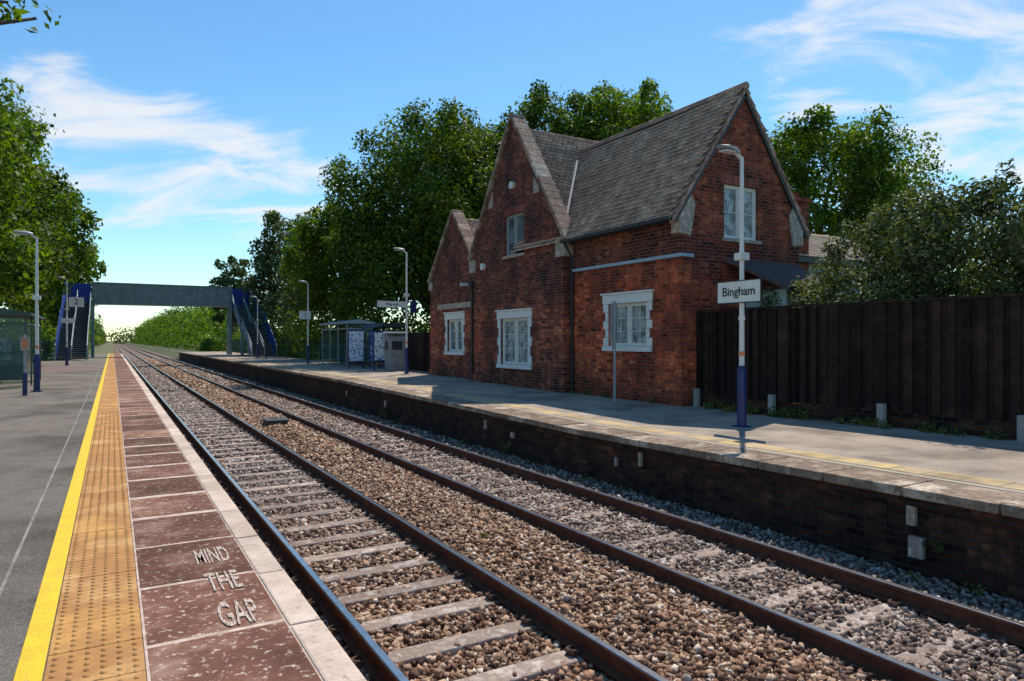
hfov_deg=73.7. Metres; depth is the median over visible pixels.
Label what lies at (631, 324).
window
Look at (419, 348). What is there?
dark boundary fence
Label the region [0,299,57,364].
platform hedge
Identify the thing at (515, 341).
window
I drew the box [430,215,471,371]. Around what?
gable front wall
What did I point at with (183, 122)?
sky
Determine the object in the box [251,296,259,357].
platform lamp post
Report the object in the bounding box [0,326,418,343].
horizon woodland
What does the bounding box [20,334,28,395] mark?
help point post
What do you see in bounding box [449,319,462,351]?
window
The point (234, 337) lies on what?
platform hedge
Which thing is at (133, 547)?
platform
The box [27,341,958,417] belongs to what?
ground
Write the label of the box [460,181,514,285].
security lights
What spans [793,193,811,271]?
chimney
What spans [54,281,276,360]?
footbridge
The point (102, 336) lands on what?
distant tree belt
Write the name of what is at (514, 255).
window sill
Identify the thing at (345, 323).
waiting shelter
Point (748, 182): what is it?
window brick head
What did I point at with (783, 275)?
porch roof
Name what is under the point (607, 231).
gutters and downpipes
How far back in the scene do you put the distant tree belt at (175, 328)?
151.40 m
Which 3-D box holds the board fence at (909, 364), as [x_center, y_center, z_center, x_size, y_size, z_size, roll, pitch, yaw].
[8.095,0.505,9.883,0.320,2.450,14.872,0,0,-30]
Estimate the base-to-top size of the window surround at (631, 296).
1.540 m
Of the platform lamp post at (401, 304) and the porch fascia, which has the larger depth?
the platform lamp post at (401, 304)
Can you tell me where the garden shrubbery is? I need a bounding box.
[940,234,1021,295]
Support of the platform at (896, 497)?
on the ground
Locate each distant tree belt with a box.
[89,312,106,349]
[130,289,282,351]
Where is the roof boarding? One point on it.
(785, 190)
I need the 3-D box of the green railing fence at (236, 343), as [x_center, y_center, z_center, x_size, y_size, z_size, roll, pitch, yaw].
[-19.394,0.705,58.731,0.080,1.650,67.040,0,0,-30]
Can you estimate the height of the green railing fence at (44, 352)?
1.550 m
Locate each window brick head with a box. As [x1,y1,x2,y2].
[504,203,524,216]
[721,174,758,188]
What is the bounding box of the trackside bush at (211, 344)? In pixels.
[196,336,226,351]
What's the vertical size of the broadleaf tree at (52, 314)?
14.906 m
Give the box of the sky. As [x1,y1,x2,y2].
[0,0,1023,340]
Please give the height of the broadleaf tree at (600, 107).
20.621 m
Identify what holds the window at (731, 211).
attached to the block walls at (663, 372)
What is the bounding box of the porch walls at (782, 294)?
[746,289,807,399]
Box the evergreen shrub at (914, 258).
[760,158,1023,308]
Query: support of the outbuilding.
on the ground
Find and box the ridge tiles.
[467,81,749,221]
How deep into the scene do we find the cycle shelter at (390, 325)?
34.77 m
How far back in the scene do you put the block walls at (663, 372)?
16.96 m
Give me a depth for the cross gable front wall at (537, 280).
21.54 m
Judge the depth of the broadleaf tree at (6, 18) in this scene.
11.83 m
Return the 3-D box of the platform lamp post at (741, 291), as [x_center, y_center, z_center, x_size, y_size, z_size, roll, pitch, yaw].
[4.113,-0.943,12.466,0.768,5.146,0.772,0,0,12]
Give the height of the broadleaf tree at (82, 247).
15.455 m
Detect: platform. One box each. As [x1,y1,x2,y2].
[0,354,366,680]
[179,351,1023,602]
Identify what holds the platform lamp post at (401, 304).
on the platform at (896, 497)
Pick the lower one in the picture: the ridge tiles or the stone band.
the stone band
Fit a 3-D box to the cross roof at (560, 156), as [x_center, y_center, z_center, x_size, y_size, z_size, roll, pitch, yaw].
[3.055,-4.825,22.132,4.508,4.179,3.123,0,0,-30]
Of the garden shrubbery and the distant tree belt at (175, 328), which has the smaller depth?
the garden shrubbery
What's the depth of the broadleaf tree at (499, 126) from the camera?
47.81 m
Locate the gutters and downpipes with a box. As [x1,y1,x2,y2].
[468,215,810,392]
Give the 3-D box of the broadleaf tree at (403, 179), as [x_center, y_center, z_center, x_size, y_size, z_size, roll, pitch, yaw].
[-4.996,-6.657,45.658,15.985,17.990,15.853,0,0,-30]
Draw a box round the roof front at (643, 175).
[510,87,743,251]
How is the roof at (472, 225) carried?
on the small gable walls
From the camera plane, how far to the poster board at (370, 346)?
34.53 m
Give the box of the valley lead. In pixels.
[567,161,577,213]
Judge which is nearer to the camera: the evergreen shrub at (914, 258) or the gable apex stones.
the evergreen shrub at (914, 258)
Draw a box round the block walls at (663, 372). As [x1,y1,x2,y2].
[573,100,798,406]
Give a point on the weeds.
(792, 415)
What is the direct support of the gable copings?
attached to the cross
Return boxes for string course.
[572,253,693,271]
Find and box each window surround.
[443,311,465,354]
[495,308,532,369]
[600,289,653,351]
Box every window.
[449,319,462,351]
[503,318,527,364]
[507,212,523,255]
[611,302,646,345]
[724,184,755,240]
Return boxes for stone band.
[438,301,470,309]
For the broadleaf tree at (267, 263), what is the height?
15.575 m
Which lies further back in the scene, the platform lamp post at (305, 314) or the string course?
the platform lamp post at (305, 314)
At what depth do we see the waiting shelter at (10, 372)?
21.95 m
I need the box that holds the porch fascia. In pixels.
[789,286,839,295]
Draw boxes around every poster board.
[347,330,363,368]
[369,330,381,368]
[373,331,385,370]
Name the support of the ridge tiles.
on the roof front at (643, 175)
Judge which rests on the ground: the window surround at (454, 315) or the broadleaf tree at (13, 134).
the broadleaf tree at (13, 134)
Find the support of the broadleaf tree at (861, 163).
on the ground
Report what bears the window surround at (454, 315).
attached to the gable front wall at (451, 273)
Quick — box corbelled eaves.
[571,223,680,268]
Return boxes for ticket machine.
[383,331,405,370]
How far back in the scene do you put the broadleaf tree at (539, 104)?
48.48 m
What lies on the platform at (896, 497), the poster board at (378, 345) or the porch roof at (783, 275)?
the poster board at (378, 345)
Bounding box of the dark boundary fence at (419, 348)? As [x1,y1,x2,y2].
[408,330,429,371]
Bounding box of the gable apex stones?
[450,114,524,214]
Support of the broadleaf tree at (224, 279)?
on the ground
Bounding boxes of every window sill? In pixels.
[502,252,524,259]
[722,237,761,244]
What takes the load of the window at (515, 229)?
attached to the cross
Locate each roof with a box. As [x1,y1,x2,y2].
[467,221,477,235]
[532,132,592,210]
[724,258,818,290]
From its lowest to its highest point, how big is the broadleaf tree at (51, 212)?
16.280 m
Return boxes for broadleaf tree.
[0,0,60,32]
[0,73,64,309]
[0,99,89,312]
[3,234,108,351]
[8,165,103,337]
[207,254,260,333]
[242,209,327,357]
[277,195,396,359]
[317,97,503,355]
[410,107,506,225]
[496,77,600,140]
[567,76,675,140]
[766,103,957,287]
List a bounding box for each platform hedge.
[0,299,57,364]
[216,304,429,369]
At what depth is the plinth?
22.10 m
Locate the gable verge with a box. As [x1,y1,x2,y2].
[669,88,808,238]
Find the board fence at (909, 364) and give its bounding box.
[693,293,1023,441]
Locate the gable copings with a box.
[427,116,569,282]
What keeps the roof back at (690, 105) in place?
on the block walls at (663, 372)
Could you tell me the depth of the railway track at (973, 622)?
7.12 m
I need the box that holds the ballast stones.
[126,358,1023,680]
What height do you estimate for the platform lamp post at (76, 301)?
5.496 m
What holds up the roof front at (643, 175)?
on the block walls at (663, 372)
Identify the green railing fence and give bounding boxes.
[0,340,54,364]
[232,338,382,365]
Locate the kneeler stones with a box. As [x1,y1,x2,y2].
[429,176,802,290]
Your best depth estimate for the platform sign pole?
17.14 m
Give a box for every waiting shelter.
[0,308,44,384]
[319,319,374,366]
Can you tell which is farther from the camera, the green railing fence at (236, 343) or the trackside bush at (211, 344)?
the trackside bush at (211, 344)
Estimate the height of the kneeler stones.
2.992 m
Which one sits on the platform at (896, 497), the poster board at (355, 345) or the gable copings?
the poster board at (355, 345)
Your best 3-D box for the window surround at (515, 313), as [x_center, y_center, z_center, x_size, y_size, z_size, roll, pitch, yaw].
[0.050,-0.050,22.020,0.115,1.920,2.290,0,0,-30]
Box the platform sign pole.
[610,301,617,401]
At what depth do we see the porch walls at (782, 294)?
16.29 m
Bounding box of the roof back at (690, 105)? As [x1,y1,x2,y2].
[584,84,810,234]
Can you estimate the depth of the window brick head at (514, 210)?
22.00 m
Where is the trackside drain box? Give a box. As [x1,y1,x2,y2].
[262,417,288,425]
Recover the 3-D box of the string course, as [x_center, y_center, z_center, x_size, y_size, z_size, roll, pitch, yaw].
[3.011,-2.010,17.890,0.420,0.080,4.370,0,0,-30]
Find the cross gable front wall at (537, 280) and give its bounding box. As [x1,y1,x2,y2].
[472,122,570,392]
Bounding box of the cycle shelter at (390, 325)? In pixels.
[361,322,405,368]
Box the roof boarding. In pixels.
[515,89,805,253]
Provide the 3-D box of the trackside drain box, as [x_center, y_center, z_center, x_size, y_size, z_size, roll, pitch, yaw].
[-6.762,2.325,19.507,0.610,0.210,0.760,0,0,-30]
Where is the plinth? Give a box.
[429,369,563,392]
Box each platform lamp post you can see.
[13,230,41,391]
[56,276,83,365]
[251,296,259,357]
[298,280,310,363]
[377,248,415,373]
[717,144,761,427]
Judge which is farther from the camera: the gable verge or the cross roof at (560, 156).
the cross roof at (560, 156)
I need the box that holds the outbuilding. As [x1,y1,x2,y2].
[799,234,886,301]
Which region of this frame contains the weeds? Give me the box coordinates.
[263,375,1014,609]
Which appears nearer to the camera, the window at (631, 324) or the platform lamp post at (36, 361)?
the window at (631, 324)
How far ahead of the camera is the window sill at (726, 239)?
16.93 m
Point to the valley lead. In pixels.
(572, 186)
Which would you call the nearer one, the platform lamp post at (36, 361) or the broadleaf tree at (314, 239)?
the platform lamp post at (36, 361)
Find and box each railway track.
[114,343,675,680]
[121,344,1023,680]

